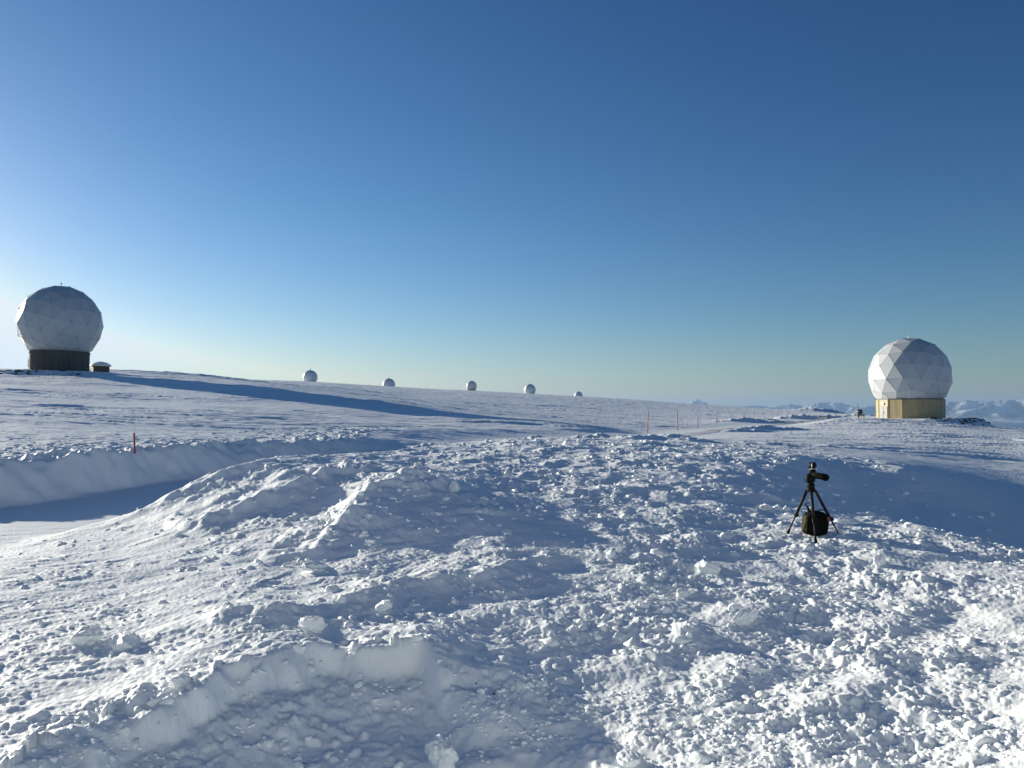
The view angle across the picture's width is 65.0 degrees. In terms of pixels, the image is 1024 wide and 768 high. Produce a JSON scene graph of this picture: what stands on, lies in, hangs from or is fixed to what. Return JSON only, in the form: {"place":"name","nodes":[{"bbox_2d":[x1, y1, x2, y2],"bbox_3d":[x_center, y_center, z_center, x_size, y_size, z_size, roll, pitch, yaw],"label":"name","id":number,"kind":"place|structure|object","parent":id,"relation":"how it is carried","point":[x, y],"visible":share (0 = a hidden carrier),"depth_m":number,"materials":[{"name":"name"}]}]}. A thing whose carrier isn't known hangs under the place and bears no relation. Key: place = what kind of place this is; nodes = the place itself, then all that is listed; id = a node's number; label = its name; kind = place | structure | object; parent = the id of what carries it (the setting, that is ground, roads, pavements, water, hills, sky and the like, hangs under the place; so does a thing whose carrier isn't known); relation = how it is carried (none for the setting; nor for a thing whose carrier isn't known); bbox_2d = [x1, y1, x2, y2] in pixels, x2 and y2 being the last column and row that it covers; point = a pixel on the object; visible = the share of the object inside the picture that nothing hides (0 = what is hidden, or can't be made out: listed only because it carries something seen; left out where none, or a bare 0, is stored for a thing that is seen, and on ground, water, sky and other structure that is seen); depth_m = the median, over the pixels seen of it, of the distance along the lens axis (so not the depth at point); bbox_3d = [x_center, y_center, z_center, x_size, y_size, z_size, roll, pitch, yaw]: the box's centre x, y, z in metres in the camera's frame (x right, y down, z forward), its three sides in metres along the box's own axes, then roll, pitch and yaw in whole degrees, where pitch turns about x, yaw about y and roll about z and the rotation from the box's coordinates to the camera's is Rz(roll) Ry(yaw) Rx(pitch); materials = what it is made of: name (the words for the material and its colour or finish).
{"place":"outdoors","nodes":[
{"label":"outdoors","id":0,"kind":"place"},
{"bbox_2d":[0,369,1023,767],"bbox_3d":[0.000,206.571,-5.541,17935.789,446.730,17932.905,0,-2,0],"label":"snow ground","id":1,"kind":"structure","parent":0,"point":[196,429],"depth_m":9.99,"materials":[{"name":"white snow"}]},
{"bbox_2d":[16,283,103,370],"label":"radome","id":2,"kind":"object","parent":1,"relation":"on","point":[60,327],"visible":0.98,"depth_m":150.53,"materials":[{"name":"white plastic"}]},
{"bbox_2d":[69,624,103,644],"bbox_3d":[-3.930,2.325,7.422,0.294,0.178,0.233,-15,-3,-20],"label":"snow block","id":3,"kind":"object","parent":1,"relation":"on","point":[82,635],"depth_m":7.38,"materials":[{"name":"white snow"}]},
{"bbox_2d":[90,362,111,371],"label":"hut","id":4,"kind":"object","parent":1,"relation":"on","point":[100,367],"visible":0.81,"depth_m":162.00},
{"bbox_2d":[109,631,140,649],"bbox_3d":[-3.479,2.334,7.249,0.275,0.162,0.244,6,4,39],"label":"snow block","id":5,"kind":"object","parent":1,"relation":"on","point":[124,640],"depth_m":7.21,"materials":[{"name":"white snow"}]},
{"bbox_2d":[133,433,135,453],"bbox_3d":[-11.409,1.932,24.305,0.051,0.914,0.035,-2,-1,-23],"label":"marker stake","id":6,"kind":"object","parent":1,"relation":"on","point":[134,443],"visible":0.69,"depth_m":24.29,"materials":[{"name":"red paint"}]},
{"bbox_2d":[171,672,189,688],"bbox_3d":[-2.458,2.200,5.957,0.107,0.117,0.249,4,-13,10],"label":"snow block","id":7,"kind":"object","parent":1,"relation":"on","point":[180,680],"depth_m":5.90,"materials":[{"name":"white snow"}]},
{"bbox_2d":[303,368,317,381],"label":"radome","id":8,"kind":"object","parent":1,"relation":"on","point":[310,375],"visible":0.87,"depth_m":434.50,"materials":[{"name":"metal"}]},
{"bbox_2d":[297,616,327,632],"bbox_3d":[-1.833,2.205,7.354,0.305,0.171,0.150,-7,-6,18],"label":"snow block","id":9,"kind":"object","parent":1,"relation":"on","point":[316,624],"depth_m":7.31,"materials":[{"name":"white snow"}]},
{"bbox_2d":[300,561,327,570],"bbox_3d":[-2.471,2.294,10.078,0.356,0.124,0.288,10,-6,-41],"label":"snow block","id":10,"kind":"object","parent":1,"relation":"on","point":[312,565],"depth_m":10.01,"materials":[{"name":"white snow"}]},
{"bbox_2d":[373,600,393,611],"bbox_3d":[-1.313,2.273,8.237,0.295,0.116,0.189,-16,-16,37],"label":"snow block","id":11,"kind":"object","parent":1,"relation":"on","point":[383,605],"depth_m":8.16,"materials":[{"name":"white snow"}]},
{"bbox_2d":[382,378,394,386],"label":"radome","id":12,"kind":"object","parent":1,"relation":"on","point":[388,382],"visible":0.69,"depth_m":467.65,"materials":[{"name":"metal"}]},
{"bbox_2d":[424,734,458,767],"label":"snow block","id":13,"kind":"object","parent":1,"relation":"on","point":[440,751],"depth_m":5.52,"materials":[{"name":"white snow"}]},
{"bbox_2d":[449,480,459,491],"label":"snow block","id":14,"kind":"object","parent":1,"relation":"on","point":[453,486],"depth_m":13.49,"materials":[{"name":"white snow"}]},
{"bbox_2d":[466,381,476,390],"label":"radome","id":15,"kind":"object","parent":1,"relation":"on","point":[471,385],"visible":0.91,"depth_m":517.71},
{"bbox_2d":[0,369,993,425],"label":"stones","id":16,"kind":"object","parent":1,"relation":"on","point":[934,418],"visible":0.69,"depth_m":146.95,"materials":[{"name":"grey stone"}]},
{"bbox_2d":[524,384,535,393],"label":"radome","id":17,"kind":"object","parent":1,"relation":"on","point":[530,388],"visible":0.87,"depth_m":537.22,"materials":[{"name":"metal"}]},
{"bbox_2d":[574,391,582,395],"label":"radome","id":18,"kind":"object","parent":1,"relation":"on","point":[578,393],"visible":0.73,"depth_m":582.86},
{"bbox_2d":[616,749,640,767],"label":"snow block","id":19,"kind":"object","parent":1,"relation":"on","point":[629,758],"depth_m":5.35,"materials":[{"name":"white snow"}]},
{"bbox_2d":[695,559,720,573],"bbox_3d":[2.453,2.287,10.051,0.338,0.162,0.136,6,4,34],"label":"snow block","id":20,"kind":"object","parent":1,"relation":"on","point":[707,566],"depth_m":10.01,"materials":[{"name":"white snow"}]},
{"bbox_2d":[732,606,758,625],"bbox_3d":[2.408,2.397,8.268,0.348,0.184,0.132,-18,-1,-26],"label":"snow block","id":21,"kind":"object","parent":1,"relation":"on","point":[744,616],"depth_m":8.22,"materials":[{"name":"white snow"}]},
{"bbox_2d":[759,504,770,507],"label":"snow block","id":22,"kind":"object","parent":1,"relation":"on","point":[765,506],"depth_m":14.61,"materials":[{"name":"white snow"}]},
{"bbox_2d":[787,469,838,542],"bbox_3d":[4.626,1.811,12.041,0.799,1.080,0.752,0,-2,0],"label":"tripod","id":23,"kind":"object","parent":1,"relation":"on","point":[812,475],"visible":0.98,"depth_m":12.06,"materials":[{"name":"black metal"}]},
{"bbox_2d":[808,462,816,468],"bbox_3d":[4.520,1.232,12.092,0.143,0.102,0.087,1,-2,-20],"label":"compact camera","id":24,"kind":"object","parent":23,"relation":"on","point":[812,465],"visible":1,"depth_m":12.08,"materials":[{"name":"metal"}]},
{"bbox_2d":[801,503,828,535],"bbox_3d":[4.648,2.064,12.289,0.485,0.489,0.263,8,-4,-16],"label":"camera bag","id":25,"kind":"object","parent":1,"relation":"on","point":[821,525],"visible":0.77,"depth_m":12.18,"materials":[{"name":"black fabric"}]},
{"bbox_2d":[833,517,859,523],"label":"snow block","id":26,"kind":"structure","parent":1,"relation":"on","point":[847,520],"depth_m":13.69,"materials":[{"name":"white snow"}]},
{"bbox_2d":[857,409,864,417],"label":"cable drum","id":27,"kind":"object","parent":1,"relation":"on","point":[860,412],"visible":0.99,"depth_m":151.76,"materials":[{"name":"brown wood"}]},
{"bbox_2d":[873,554,886,566],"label":"snow block","id":28,"kind":"object","parent":1,"relation":"on","point":[879,560],"depth_m":10.35,"materials":[{"name":"white snow"}]},
{"bbox_2d":[868,335,952,418],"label":"radome","id":29,"kind":"object","parent":1,"relation":"on","point":[909,378],"visible":0.97,"depth_m":154.78,"materials":[{"name":"plastic"}]},
{"bbox_2d":[879,406,887,417],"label":"door","id":30,"kind":"structure","parent":29,"relation":"in","point":[882,410],"depth_m":158.52,"materials":[{"name":"white metal"}]},
{"bbox_2d":[0,0,1023,406],"label":"sky","id":31,"kind":"structure","parent":0,"point":[732,203],"materials":[{"name":"blue"}]},
{"bbox_2d":[680,415,830,435],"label":"road","id":32,"kind":"structure","parent":0,"point":[821,417],"depth_m":112.57,"materials":[{"name":"white snow"}]},
{"bbox_2d":[687,399,1023,422],"bbox_3d":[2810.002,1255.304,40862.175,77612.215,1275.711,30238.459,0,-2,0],"label":"mountains","id":33,"kind":"structure","parent":0,"point":[1007,411],"depth_m":37015.15,"materials":[{"name":"white snow"}]},
{"bbox_2d":[990,423,1023,427],"bbox_3d":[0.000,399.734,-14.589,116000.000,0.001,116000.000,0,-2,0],"label":"sea","id":34,"kind":"structure","parent":0,"point":[1015,425],"depth_m":26442.72,"materials":[{"name":"blue liquid"}]}
]}

